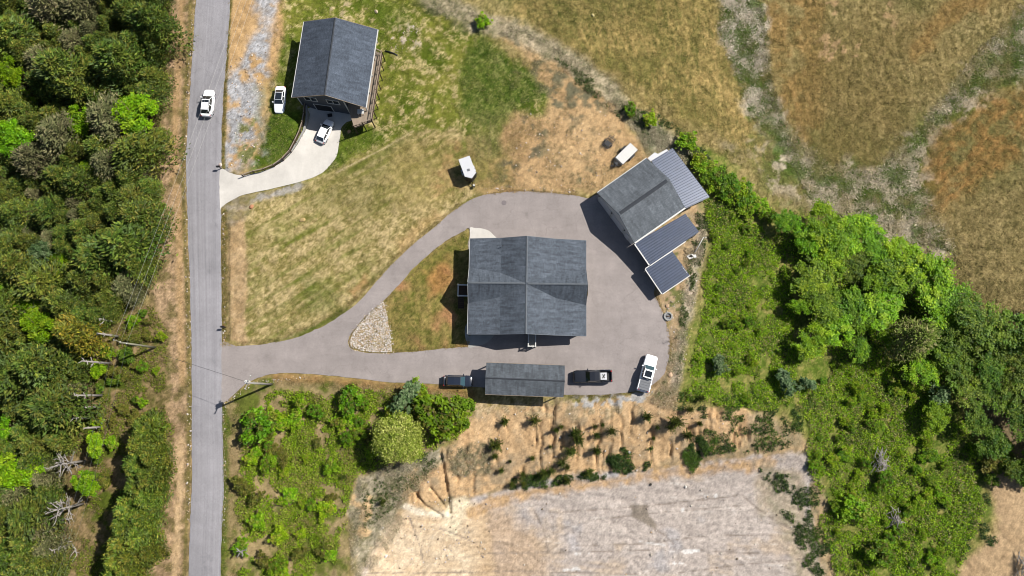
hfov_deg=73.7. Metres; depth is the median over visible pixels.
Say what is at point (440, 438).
bush
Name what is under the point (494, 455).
cedar seedling
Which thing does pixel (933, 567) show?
bush
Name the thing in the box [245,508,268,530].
bush
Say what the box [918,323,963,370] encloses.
broadleaf tree
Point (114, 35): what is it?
cedar tree
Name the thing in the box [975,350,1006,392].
broadleaf tree
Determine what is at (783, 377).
bush
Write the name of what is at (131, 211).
cedar tree
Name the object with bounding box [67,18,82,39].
cedar tree
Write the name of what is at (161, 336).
bush
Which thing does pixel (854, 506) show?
bush
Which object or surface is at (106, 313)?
cedar tree
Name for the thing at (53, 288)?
cedar tree
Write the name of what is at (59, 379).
cedar tree
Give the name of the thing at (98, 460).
bush
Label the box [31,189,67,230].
cedar tree
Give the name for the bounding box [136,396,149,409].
bush
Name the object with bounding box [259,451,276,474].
bush
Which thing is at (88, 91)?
cedar tree
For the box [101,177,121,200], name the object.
cedar tree
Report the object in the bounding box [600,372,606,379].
cargo box
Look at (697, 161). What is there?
bush
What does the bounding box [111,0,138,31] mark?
cedar tree
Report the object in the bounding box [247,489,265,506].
bush
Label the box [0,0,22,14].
cedar tree
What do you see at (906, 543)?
bush
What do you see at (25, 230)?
cedar tree
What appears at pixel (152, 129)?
cedar tree
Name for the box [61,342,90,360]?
cedar tree
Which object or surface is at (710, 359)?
bush
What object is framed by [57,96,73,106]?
cedar tree
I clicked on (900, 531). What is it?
bush
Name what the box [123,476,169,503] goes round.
cedar tree
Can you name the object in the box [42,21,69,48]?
cedar tree
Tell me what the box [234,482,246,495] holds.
bush
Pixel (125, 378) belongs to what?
bush
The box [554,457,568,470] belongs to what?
cedar seedling
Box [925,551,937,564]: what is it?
bush
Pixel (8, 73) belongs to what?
broadleaf tree
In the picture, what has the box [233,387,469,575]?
scrub growth
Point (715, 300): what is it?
bush
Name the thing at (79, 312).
cedar tree
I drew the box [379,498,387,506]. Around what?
cedar seedling
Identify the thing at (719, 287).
bush
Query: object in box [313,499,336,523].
bush
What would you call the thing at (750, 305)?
bush
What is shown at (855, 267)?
broadleaf tree
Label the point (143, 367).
bush
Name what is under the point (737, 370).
bush
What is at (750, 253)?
bush
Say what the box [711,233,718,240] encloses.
bush
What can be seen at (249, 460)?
bush
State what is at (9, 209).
cedar tree
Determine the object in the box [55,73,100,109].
cedar tree
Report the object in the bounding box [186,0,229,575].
road
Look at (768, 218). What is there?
bush
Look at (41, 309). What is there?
cedar tree
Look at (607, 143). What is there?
metal cart
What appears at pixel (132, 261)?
cedar tree
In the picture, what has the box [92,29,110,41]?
cedar tree
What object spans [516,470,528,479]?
cedar seedling
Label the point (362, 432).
bush
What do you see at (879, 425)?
bush
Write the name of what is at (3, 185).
cedar tree
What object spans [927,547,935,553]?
bush
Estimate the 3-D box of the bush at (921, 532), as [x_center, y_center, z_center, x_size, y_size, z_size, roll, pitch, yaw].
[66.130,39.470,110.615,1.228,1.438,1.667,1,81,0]
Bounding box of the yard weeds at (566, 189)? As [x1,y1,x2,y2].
[488,47,644,191]
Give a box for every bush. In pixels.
[89,455,102,464]
[90,417,103,429]
[90,472,102,484]
[92,411,104,421]
[95,383,104,393]
[98,347,111,359]
[98,469,111,489]
[100,348,114,360]
[102,432,120,451]
[104,363,119,376]
[106,379,112,385]
[107,412,116,427]
[111,374,124,384]
[115,403,130,415]
[117,333,125,343]
[118,346,134,363]
[118,350,134,364]
[118,374,130,381]
[124,314,141,328]
[125,333,141,343]
[127,411,144,422]
[131,362,142,370]
[131,396,138,403]
[131,408,139,415]
[135,359,148,372]
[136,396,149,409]
[138,309,147,316]
[141,318,151,324]
[141,328,152,340]
[151,366,160,375]
[154,329,168,341]
[229,475,247,489]
[230,536,248,557]
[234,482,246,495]
[238,406,276,445]
[241,448,259,465]
[245,485,255,494]
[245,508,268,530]
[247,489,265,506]
[248,443,263,457]
[255,406,281,435]
[255,549,270,569]
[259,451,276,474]
[263,441,273,450]
[263,442,285,455]
[265,557,282,575]
[267,522,290,546]
[269,453,278,463]
[270,555,288,569]
[270,567,292,575]
[271,555,288,575]
[274,417,287,431]
[276,446,288,469]
[276,465,289,478]
[277,413,291,430]
[277,495,285,505]
[279,484,297,504]
[284,408,301,428]
[288,390,305,409]
[290,418,303,432]
[291,546,310,560]
[293,526,307,538]
[297,499,307,509]
[302,453,309,463]
[304,497,315,508]
[305,403,321,416]
[308,501,318,512]
[310,405,325,419]
[313,437,320,448]
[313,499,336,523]
[313,543,334,557]
[321,548,337,562]
[322,457,341,476]
[325,492,339,500]
[328,413,338,426]
[330,417,339,425]
[333,415,346,428]
[334,424,345,432]
[338,382,365,417]
[339,431,351,444]
[341,416,354,429]
[342,437,353,447]
[349,427,368,440]
[352,416,364,427]
[359,398,370,410]
[362,436,371,445]
[363,443,379,462]
[384,406,396,418]
[386,381,420,414]
[410,389,458,440]
[411,376,427,402]
[434,422,452,441]
[448,393,475,431]
[475,11,492,29]
[624,101,635,117]
[642,108,659,126]
[674,130,699,152]
[690,151,710,169]
[693,159,717,177]
[696,351,705,362]
[699,171,712,187]
[707,180,721,193]
[708,356,714,364]
[709,165,729,184]
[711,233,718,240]
[712,354,730,375]
[713,297,719,304]
[714,283,721,290]
[715,171,740,199]
[719,191,734,205]
[721,320,727,327]
[724,176,750,202]
[724,242,730,248]
[725,318,737,328]
[728,272,734,278]
[730,343,738,350]
[731,315,739,323]
[733,267,741,272]
[733,368,739,375]
[734,321,744,332]
[735,181,755,207]
[735,201,754,220]
[740,223,752,233]
[741,393,751,404]
[743,258,750,266]
[743,316,754,326]
[746,192,763,213]
[746,248,754,257]
[746,299,756,309]
[746,354,753,363]
[750,359,759,367]
[755,197,774,219]
[756,326,768,338]
[763,209,776,223]
[774,368,802,397]
[798,376,816,389]
[809,460,819,470]
[812,449,821,459]
[812,459,824,471]
[816,432,823,441]
[819,377,826,383]
[824,452,840,469]
[828,498,840,512]
[834,528,841,536]
[835,434,843,442]
[837,447,851,461]
[837,493,874,522]
[839,417,852,427]
[839,444,853,458]
[844,419,854,428]
[845,395,859,405]
[846,366,854,375]
[846,482,855,489]
[847,490,860,500]
[850,379,865,396]
[853,468,863,480]
[856,562,863,570]
[857,391,868,404]
[861,457,871,467]
[863,418,876,428]
[863,538,895,569]
[867,408,880,418]
[870,368,878,377]
[871,420,884,431]
[874,480,888,493]
[876,470,895,486]
[878,402,892,415]
[882,517,891,526]
[884,531,894,544]
[886,384,897,394]
[892,379,905,395]
[892,511,902,517]
[892,523,904,535]
[895,494,906,504]
[896,449,904,459]
[901,508,910,517]
[902,540,910,547]
[904,502,918,514]
[908,393,918,402]
[908,558,916,567]
[910,494,925,508]
[912,464,921,474]
[917,453,929,464]
[917,527,925,536]
[920,533,927,541]
[921,437,931,448]
[921,489,934,500]
[922,395,931,406]
[922,448,940,461]
[925,475,936,485]
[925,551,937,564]
[927,382,950,409]
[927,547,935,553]
[930,564,937,570]
[931,486,944,499]
[934,545,946,556]
[938,556,945,564]
[939,494,952,509]
[940,462,949,469]
[968,443,983,461]
[978,446,994,460]
[981,455,1003,474]
[983,472,1000,486]
[994,440,1010,460]
[995,460,1017,476]
[998,437,1014,453]
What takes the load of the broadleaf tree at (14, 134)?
on the ground at (562, 530)
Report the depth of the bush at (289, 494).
106.79 m
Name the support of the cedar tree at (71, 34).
on the ground at (562, 530)
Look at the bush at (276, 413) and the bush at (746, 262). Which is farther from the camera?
the bush at (746, 262)
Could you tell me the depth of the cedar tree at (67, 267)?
107.95 m
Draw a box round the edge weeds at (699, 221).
[358,56,711,531]
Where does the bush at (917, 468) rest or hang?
on the ground at (562, 530)
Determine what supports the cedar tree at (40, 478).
on the ground at (562, 530)
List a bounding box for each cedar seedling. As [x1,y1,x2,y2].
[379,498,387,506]
[488,438,502,452]
[491,453,498,459]
[497,465,506,474]
[499,415,509,426]
[508,480,515,487]
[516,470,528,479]
[519,480,528,487]
[528,413,543,428]
[536,466,549,479]
[547,465,557,475]
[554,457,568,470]
[561,442,578,459]
[561,475,571,484]
[563,464,571,471]
[568,426,582,440]
[571,432,584,448]
[584,468,595,477]
[590,445,602,456]
[593,432,601,440]
[605,425,619,437]
[642,410,654,423]
[665,424,675,433]
[666,413,687,433]
[682,427,696,441]
[684,404,694,414]
[696,392,705,403]
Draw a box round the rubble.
[183,9,813,574]
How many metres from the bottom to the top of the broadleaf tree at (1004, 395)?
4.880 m
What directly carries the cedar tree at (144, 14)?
on the ground at (562, 530)
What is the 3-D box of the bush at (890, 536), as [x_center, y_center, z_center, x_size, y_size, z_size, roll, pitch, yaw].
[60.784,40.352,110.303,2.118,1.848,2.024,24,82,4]
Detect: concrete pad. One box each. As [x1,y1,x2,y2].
[465,324,493,347]
[470,227,495,237]
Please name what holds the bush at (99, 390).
on the ground at (562, 530)
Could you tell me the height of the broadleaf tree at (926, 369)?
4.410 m
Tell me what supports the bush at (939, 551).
on the ground at (562, 530)
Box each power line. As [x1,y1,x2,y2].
[66,344,126,568]
[114,5,238,338]
[123,5,244,333]
[127,5,250,341]
[128,344,241,380]
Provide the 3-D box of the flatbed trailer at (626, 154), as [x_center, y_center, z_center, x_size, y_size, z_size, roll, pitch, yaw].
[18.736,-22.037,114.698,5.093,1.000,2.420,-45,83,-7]
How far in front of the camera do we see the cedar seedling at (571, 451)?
109.25 m
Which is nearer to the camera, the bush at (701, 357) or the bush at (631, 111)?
the bush at (701, 357)
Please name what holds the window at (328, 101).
in the house at (339, 64)
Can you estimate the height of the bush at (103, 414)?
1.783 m
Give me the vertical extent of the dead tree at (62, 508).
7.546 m
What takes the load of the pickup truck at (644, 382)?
on the driveway at (626, 330)
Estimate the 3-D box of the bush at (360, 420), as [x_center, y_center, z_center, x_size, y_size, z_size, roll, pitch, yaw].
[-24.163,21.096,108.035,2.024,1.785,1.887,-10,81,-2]
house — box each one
[291,17,385,133]
[457,236,587,347]
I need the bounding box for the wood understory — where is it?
[1,1,170,521]
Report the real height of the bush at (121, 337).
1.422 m
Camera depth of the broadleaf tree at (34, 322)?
105.48 m
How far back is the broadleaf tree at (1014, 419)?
109.86 m
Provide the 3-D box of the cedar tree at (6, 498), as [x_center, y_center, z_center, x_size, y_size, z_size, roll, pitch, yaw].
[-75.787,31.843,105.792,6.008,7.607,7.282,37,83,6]
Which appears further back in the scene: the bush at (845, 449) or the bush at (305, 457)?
the bush at (845, 449)
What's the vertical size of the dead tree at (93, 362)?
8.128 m
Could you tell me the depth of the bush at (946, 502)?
110.76 m
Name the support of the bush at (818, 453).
on the ground at (562, 530)
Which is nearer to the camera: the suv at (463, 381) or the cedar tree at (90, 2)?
the suv at (463, 381)
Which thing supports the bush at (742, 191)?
on the ground at (562, 530)
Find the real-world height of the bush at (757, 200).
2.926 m
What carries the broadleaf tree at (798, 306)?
on the ground at (562, 530)
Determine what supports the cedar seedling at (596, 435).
on the ground at (562, 530)
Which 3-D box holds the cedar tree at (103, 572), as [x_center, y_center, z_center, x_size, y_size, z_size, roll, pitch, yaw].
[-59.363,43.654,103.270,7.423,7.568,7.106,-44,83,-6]
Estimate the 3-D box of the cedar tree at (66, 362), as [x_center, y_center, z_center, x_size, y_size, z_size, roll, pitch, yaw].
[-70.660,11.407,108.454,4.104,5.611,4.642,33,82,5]
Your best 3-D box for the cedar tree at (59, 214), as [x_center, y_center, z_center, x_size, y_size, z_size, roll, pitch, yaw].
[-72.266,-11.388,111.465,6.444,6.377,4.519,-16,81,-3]
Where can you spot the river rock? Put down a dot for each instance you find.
(376, 328)
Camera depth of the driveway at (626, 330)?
110.05 m
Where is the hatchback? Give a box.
[315,119,333,143]
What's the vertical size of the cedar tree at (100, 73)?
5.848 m
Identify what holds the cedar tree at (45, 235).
on the ground at (562, 530)
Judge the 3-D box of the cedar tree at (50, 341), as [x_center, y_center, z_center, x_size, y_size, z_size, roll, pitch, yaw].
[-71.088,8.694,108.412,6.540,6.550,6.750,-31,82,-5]
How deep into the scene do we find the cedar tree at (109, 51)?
109.56 m
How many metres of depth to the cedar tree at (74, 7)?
114.77 m
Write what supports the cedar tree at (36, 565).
on the ground at (562, 530)
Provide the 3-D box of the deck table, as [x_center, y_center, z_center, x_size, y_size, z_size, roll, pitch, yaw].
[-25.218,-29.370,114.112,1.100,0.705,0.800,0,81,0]
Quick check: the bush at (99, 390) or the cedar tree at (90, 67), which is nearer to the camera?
the bush at (99, 390)
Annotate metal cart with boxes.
[602,135,615,148]
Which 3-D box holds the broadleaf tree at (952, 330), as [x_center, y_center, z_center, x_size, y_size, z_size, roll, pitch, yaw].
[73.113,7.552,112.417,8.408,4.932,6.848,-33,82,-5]
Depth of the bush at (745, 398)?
109.70 m
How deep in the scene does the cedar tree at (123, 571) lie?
101.22 m
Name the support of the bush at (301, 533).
on the ground at (562, 530)
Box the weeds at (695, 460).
[509,389,999,575]
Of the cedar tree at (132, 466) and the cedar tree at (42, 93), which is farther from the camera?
the cedar tree at (42, 93)
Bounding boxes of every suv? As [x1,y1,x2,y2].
[200,90,215,116]
[443,374,472,387]
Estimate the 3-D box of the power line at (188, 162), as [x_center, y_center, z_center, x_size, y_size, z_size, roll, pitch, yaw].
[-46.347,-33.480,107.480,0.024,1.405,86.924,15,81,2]
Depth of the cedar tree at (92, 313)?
106.79 m
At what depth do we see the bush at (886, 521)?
110.39 m
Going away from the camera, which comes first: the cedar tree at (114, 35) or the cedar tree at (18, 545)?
the cedar tree at (18, 545)
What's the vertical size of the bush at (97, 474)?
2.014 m
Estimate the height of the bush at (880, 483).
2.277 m
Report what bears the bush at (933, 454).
on the ground at (562, 530)
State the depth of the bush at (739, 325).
111.40 m
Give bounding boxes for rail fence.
[241,103,305,176]
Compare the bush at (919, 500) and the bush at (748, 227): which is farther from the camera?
the bush at (748, 227)
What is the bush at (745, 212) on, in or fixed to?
on the ground at (562, 530)
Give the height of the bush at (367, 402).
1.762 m
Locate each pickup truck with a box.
[573,369,612,383]
[636,354,656,393]
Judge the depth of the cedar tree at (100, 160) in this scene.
108.83 m
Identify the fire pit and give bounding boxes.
[664,312,672,320]
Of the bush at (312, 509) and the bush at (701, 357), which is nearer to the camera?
the bush at (312, 509)
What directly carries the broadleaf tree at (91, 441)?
on the ground at (562, 530)
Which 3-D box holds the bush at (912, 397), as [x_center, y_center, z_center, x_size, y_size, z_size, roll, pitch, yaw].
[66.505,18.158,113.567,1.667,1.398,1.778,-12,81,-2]
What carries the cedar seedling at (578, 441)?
on the ground at (562, 530)
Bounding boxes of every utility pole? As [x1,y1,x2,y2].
[114,340,155,348]
[244,375,272,388]
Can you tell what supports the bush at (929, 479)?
on the ground at (562, 530)
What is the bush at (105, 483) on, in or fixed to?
on the ground at (562, 530)
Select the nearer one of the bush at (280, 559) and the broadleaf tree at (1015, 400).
the bush at (280, 559)
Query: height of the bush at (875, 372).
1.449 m
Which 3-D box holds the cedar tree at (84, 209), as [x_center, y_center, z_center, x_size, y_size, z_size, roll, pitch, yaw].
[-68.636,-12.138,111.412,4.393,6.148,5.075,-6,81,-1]
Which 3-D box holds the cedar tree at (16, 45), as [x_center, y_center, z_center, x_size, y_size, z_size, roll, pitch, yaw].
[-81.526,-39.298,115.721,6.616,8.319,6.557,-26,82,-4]
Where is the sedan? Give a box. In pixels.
[272,86,286,113]
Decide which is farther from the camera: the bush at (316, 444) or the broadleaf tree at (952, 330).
the broadleaf tree at (952, 330)
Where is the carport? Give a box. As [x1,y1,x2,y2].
[485,362,564,397]
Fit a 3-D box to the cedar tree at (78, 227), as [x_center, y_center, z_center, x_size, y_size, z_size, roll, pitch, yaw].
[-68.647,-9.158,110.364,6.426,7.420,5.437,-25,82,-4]
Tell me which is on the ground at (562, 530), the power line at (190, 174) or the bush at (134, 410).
the bush at (134, 410)
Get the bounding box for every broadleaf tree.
[0,53,27,89]
[0,117,34,157]
[0,275,12,295]
[0,414,13,443]
[0,450,45,494]
[9,294,42,315]
[19,89,41,105]
[19,307,55,344]
[25,240,52,265]
[48,250,68,264]
[55,262,67,279]
[62,103,93,139]
[70,468,101,498]
[78,160,94,181]
[86,430,106,458]
[89,363,107,378]
[111,89,159,134]
[368,410,426,465]
[770,208,801,233]
[786,298,812,314]
[788,255,845,303]
[790,319,828,361]
[791,222,818,258]
[803,277,845,328]
[804,198,844,249]
[811,239,852,274]
[812,310,857,345]
[824,219,861,256]
[833,284,867,329]
[839,246,871,283]
[840,211,887,257]
[842,334,873,365]
[846,308,879,335]
[859,284,907,333]
[861,231,888,263]
[861,261,890,293]
[866,318,897,349]
[872,253,933,297]
[875,313,942,366]
[881,234,934,283]
[900,356,942,387]
[910,250,959,314]
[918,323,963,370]
[921,302,956,335]
[922,400,951,434]
[933,276,974,316]
[933,341,979,371]
[938,317,976,354]
[943,364,989,408]
[951,291,993,332]
[955,320,1009,360]
[961,400,993,436]
[974,424,1011,460]
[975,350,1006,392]
[976,299,1023,355]
[978,382,1023,416]
[992,338,1023,378]
[1000,365,1023,394]
[1002,453,1023,483]
[1003,399,1023,442]
[1003,450,1023,485]
[1011,377,1023,420]
[1012,313,1023,345]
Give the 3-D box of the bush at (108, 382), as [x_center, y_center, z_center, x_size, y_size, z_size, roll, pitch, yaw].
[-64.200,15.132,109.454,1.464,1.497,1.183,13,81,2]
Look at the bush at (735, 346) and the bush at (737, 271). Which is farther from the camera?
the bush at (737, 271)
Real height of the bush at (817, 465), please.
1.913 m
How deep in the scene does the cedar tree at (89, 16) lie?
116.33 m
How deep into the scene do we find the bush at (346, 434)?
107.24 m
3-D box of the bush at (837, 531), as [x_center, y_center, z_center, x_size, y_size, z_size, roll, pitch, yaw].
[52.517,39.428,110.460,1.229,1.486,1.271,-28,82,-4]
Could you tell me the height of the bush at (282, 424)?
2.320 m
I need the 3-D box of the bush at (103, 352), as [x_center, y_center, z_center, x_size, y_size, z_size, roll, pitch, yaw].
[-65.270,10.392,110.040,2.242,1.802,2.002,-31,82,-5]
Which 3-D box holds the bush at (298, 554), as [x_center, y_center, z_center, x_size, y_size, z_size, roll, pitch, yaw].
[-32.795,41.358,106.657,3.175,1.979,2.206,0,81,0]
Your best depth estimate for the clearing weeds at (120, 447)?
109.18 m
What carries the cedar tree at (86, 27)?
on the ground at (562, 530)
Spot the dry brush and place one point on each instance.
(653, 134)
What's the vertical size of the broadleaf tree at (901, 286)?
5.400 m
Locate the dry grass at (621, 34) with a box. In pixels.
[515,0,1023,328]
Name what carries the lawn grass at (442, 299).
on the ground at (562, 530)
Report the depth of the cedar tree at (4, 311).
106.64 m
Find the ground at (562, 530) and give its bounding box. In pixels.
[0,0,1023,575]
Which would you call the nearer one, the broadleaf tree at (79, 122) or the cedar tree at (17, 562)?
the cedar tree at (17, 562)
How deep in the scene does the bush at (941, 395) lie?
111.52 m
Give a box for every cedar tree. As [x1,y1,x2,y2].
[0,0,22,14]
[0,7,49,80]
[0,44,19,67]
[0,76,38,122]
[0,87,41,126]
[0,111,13,120]
[0,153,16,183]
[0,164,23,190]
[0,177,10,188]
[0,186,27,212]
[0,194,52,230]
[0,213,20,231]
[0,224,28,262]
[0,249,52,287]
[0,274,16,314]
[0,288,28,347]
[0,315,17,360]
[0,344,53,415]
[0,397,24,422]
[0,435,11,450]
[0,444,19,478]
[0,461,32,501]
[0,481,35,506]
[0,496,29,545]
[0,498,16,522]
[0,534,25,575]
[0,561,61,575]
[1,433,31,462]
[3,8,23,36]
[3,81,30,91]
[4,158,34,176]
[4,172,27,198]
[4,486,70,546]
[5,218,35,234]
[6,286,21,300]
[6,319,40,340]
[6,516,63,556]
[8,113,18,122]
[8,339,90,392]
[8,418,35,445]
[8,544,48,573]
[9,37,38,68]
[9,141,61,182]
[10,392,25,403]
[12,231,55,253]
[12,255,73,310]
[13,99,51,123]
[14,334,41,350]
[16,0,39,13]
[16,400,29,421]
[16,445,63,474]
[17,112,60,143]
[17,433,63,460]
[18,370,116,440]
[20,43,70,74]
[21,224,41,234]
[22,66,30,85]
[22,207,32,221]
[23,68,59,104]
[24,0,86,35]
[24,28,56,45]
[24,175,48,196]
[24,187,46,203]
[26,493,57,514]
[27,216,57,233]
[27,537,76,575]
[28,15,54,38]
[28,338,49,356]
[29,455,66,492]
[29,512,68,544]
[30,45,101,104]
[30,563,62,575]
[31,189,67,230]
[32,524,78,562]
[34,108,95,167]
[34,423,63,438]
[34,473,68,507]
[35,369,67,387]
[38,87,62,106]
[38,304,66,316]
[39,39,62,48]
[39,101,65,128]
[39,227,54,252]
[39,424,89,455]
[40,162,91,194]
[40,179,62,199]
[41,285,92,321]
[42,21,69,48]
[44,279,71,295]
[46,331,84,356]
[50,7,72,27]
[50,206,80,225]
[50,221,73,245]
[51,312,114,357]
[52,236,72,260]
[52,369,74,387]
[53,193,73,209]
[53,353,84,369]
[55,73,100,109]
[57,28,88,57]
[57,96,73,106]
[58,0,102,33]
[58,153,81,168]
[58,164,114,207]
[61,106,78,113]
[61,260,76,275]
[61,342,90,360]
[61,377,98,402]
[62,243,76,259]
[62,396,91,417]
[64,139,91,163]
[65,192,91,210]
[65,207,84,225]
[65,267,113,302]
[66,230,123,287]
[66,298,114,326]
[66,359,96,385]
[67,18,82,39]
[67,218,102,239]
[70,234,96,247]
[73,133,89,151]
[74,44,95,58]
[76,200,103,217]
[78,20,108,38]
[78,54,93,78]
[80,133,116,164]
[81,33,100,53]
[82,85,109,107]
[82,321,107,336]
[83,304,114,330]
[84,0,114,11]
[84,5,101,26]
[84,89,147,148]
[85,209,113,236]
[85,283,97,298]
[86,296,101,315]
[87,59,114,80]
[87,186,115,204]
[87,196,108,212]
[88,0,112,14]
[88,35,164,98]
[89,146,129,182]
[89,215,181,280]
[90,261,116,292]
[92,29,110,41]
[92,170,115,191]
[94,289,133,313]
[95,226,106,238]
[96,14,123,36]
[98,0,113,15]
[98,71,118,82]
[98,81,115,99]
[99,567,146,575]
[100,305,127,323]
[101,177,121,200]
[101,200,119,224]
[101,551,129,575]
[102,529,154,553]
[105,8,126,31]
[107,122,190,183]
[107,285,136,307]
[108,32,129,58]
[109,93,125,102]
[110,270,151,307]
[110,515,149,539]
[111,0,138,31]
[112,80,127,94]
[112,490,155,523]
[113,182,159,214]
[115,196,180,252]
[115,562,154,575]
[116,167,145,191]
[116,534,167,569]
[119,28,160,67]
[120,443,166,478]
[121,244,164,291]
[121,285,148,307]
[122,83,135,95]
[123,71,139,84]
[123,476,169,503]
[124,0,194,59]
[124,519,165,553]
[126,427,163,457]
[129,500,167,531]
[130,433,166,453]
[131,407,173,444]
[132,485,173,510]
[134,78,176,117]
[134,458,177,495]
[136,160,160,178]
[137,176,166,202]
[138,66,178,101]
[138,438,177,469]
[139,25,178,67]
[139,536,171,563]
[145,48,168,70]
[145,127,174,157]
[149,0,175,12]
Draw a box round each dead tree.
[44,451,85,476]
[44,493,83,526]
[73,392,102,398]
[79,357,111,365]
[83,426,103,428]
[96,332,118,337]
[236,548,248,557]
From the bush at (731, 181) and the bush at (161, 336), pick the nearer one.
the bush at (161, 336)
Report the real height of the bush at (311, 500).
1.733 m
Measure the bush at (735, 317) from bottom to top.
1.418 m
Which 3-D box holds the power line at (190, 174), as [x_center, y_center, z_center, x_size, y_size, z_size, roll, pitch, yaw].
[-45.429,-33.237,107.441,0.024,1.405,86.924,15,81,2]
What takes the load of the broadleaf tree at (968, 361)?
on the ground at (562, 530)
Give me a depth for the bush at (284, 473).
107.16 m
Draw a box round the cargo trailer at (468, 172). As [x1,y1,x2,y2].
[458,156,476,187]
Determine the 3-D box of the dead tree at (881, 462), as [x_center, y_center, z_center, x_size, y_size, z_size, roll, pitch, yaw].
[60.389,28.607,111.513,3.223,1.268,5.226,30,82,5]
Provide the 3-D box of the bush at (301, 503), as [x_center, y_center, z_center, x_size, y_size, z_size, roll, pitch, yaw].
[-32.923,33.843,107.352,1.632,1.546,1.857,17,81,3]
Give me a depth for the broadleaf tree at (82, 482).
104.05 m
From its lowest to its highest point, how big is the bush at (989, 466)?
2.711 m
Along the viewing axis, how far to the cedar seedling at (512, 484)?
110.61 m
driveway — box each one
[219,108,351,208]
[221,191,669,404]
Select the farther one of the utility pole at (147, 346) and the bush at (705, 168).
the bush at (705, 168)
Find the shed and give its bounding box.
[644,251,689,294]
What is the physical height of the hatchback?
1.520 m
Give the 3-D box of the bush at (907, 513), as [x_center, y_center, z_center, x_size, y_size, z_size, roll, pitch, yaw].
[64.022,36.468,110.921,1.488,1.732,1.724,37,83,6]
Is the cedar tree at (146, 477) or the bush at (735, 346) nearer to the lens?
the cedar tree at (146, 477)
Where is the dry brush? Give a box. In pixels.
[347,0,706,575]
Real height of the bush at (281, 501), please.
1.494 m
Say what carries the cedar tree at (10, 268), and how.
on the ground at (562, 530)
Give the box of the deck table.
[357,109,363,114]
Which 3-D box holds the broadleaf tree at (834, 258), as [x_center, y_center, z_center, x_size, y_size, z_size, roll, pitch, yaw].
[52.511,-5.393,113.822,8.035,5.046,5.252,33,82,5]
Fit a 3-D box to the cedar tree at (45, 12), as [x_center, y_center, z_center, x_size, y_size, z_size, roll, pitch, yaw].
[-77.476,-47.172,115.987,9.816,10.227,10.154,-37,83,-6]
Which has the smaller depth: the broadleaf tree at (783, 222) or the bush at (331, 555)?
the bush at (331, 555)
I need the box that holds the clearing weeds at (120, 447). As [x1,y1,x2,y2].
[75,304,168,575]
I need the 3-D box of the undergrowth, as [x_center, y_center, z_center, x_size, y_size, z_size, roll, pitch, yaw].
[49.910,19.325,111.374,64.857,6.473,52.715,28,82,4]
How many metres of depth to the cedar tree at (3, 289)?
107.66 m
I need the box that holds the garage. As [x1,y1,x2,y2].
[597,148,708,265]
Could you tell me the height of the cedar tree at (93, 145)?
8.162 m
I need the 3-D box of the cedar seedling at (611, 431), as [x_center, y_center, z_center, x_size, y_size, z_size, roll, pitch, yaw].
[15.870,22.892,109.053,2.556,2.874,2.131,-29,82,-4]
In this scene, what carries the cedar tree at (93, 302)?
on the ground at (562, 530)
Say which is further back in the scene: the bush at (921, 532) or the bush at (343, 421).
the bush at (921, 532)
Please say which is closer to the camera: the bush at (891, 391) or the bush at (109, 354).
the bush at (109, 354)
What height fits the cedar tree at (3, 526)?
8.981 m
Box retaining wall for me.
[276,105,308,163]
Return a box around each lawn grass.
[222,137,474,351]
[257,0,544,184]
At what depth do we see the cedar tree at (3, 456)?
104.79 m
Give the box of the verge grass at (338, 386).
[156,0,671,575]
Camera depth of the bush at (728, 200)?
113.87 m
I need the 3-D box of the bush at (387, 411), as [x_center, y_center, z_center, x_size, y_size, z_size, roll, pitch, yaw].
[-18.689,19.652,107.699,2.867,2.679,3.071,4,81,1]
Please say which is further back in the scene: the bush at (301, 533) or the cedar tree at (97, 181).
the cedar tree at (97, 181)
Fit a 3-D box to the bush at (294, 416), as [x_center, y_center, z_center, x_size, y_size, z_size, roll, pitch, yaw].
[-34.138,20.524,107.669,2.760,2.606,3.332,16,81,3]
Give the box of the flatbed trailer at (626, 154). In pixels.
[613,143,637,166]
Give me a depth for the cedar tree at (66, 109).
112.43 m
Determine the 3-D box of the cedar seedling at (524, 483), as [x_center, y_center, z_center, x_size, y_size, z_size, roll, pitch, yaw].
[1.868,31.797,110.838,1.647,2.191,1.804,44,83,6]
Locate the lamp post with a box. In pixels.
[686,237,706,258]
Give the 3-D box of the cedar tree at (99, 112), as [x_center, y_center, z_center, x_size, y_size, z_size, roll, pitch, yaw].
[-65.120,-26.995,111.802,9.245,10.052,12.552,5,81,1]
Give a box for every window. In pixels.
[303,97,317,101]
[325,99,339,104]
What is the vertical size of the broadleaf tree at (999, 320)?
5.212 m
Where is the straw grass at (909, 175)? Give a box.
[715,0,1023,255]
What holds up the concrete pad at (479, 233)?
on the ground at (562, 530)
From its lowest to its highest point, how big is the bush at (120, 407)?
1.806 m
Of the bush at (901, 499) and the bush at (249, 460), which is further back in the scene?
the bush at (901, 499)
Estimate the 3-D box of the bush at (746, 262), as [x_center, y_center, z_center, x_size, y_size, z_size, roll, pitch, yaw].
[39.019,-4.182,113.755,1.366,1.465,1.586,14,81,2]
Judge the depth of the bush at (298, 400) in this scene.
107.26 m
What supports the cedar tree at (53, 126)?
on the ground at (562, 530)
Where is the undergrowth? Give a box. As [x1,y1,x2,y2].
[686,197,1022,575]
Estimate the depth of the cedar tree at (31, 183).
111.81 m
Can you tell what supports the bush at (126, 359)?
on the ground at (562, 530)
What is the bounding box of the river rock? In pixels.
[348,301,393,353]
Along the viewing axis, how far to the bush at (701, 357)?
109.62 m
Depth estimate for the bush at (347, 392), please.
106.68 m
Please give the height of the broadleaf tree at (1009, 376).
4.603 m
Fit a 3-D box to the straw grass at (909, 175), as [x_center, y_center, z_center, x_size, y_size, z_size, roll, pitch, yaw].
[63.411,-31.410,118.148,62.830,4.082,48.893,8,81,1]

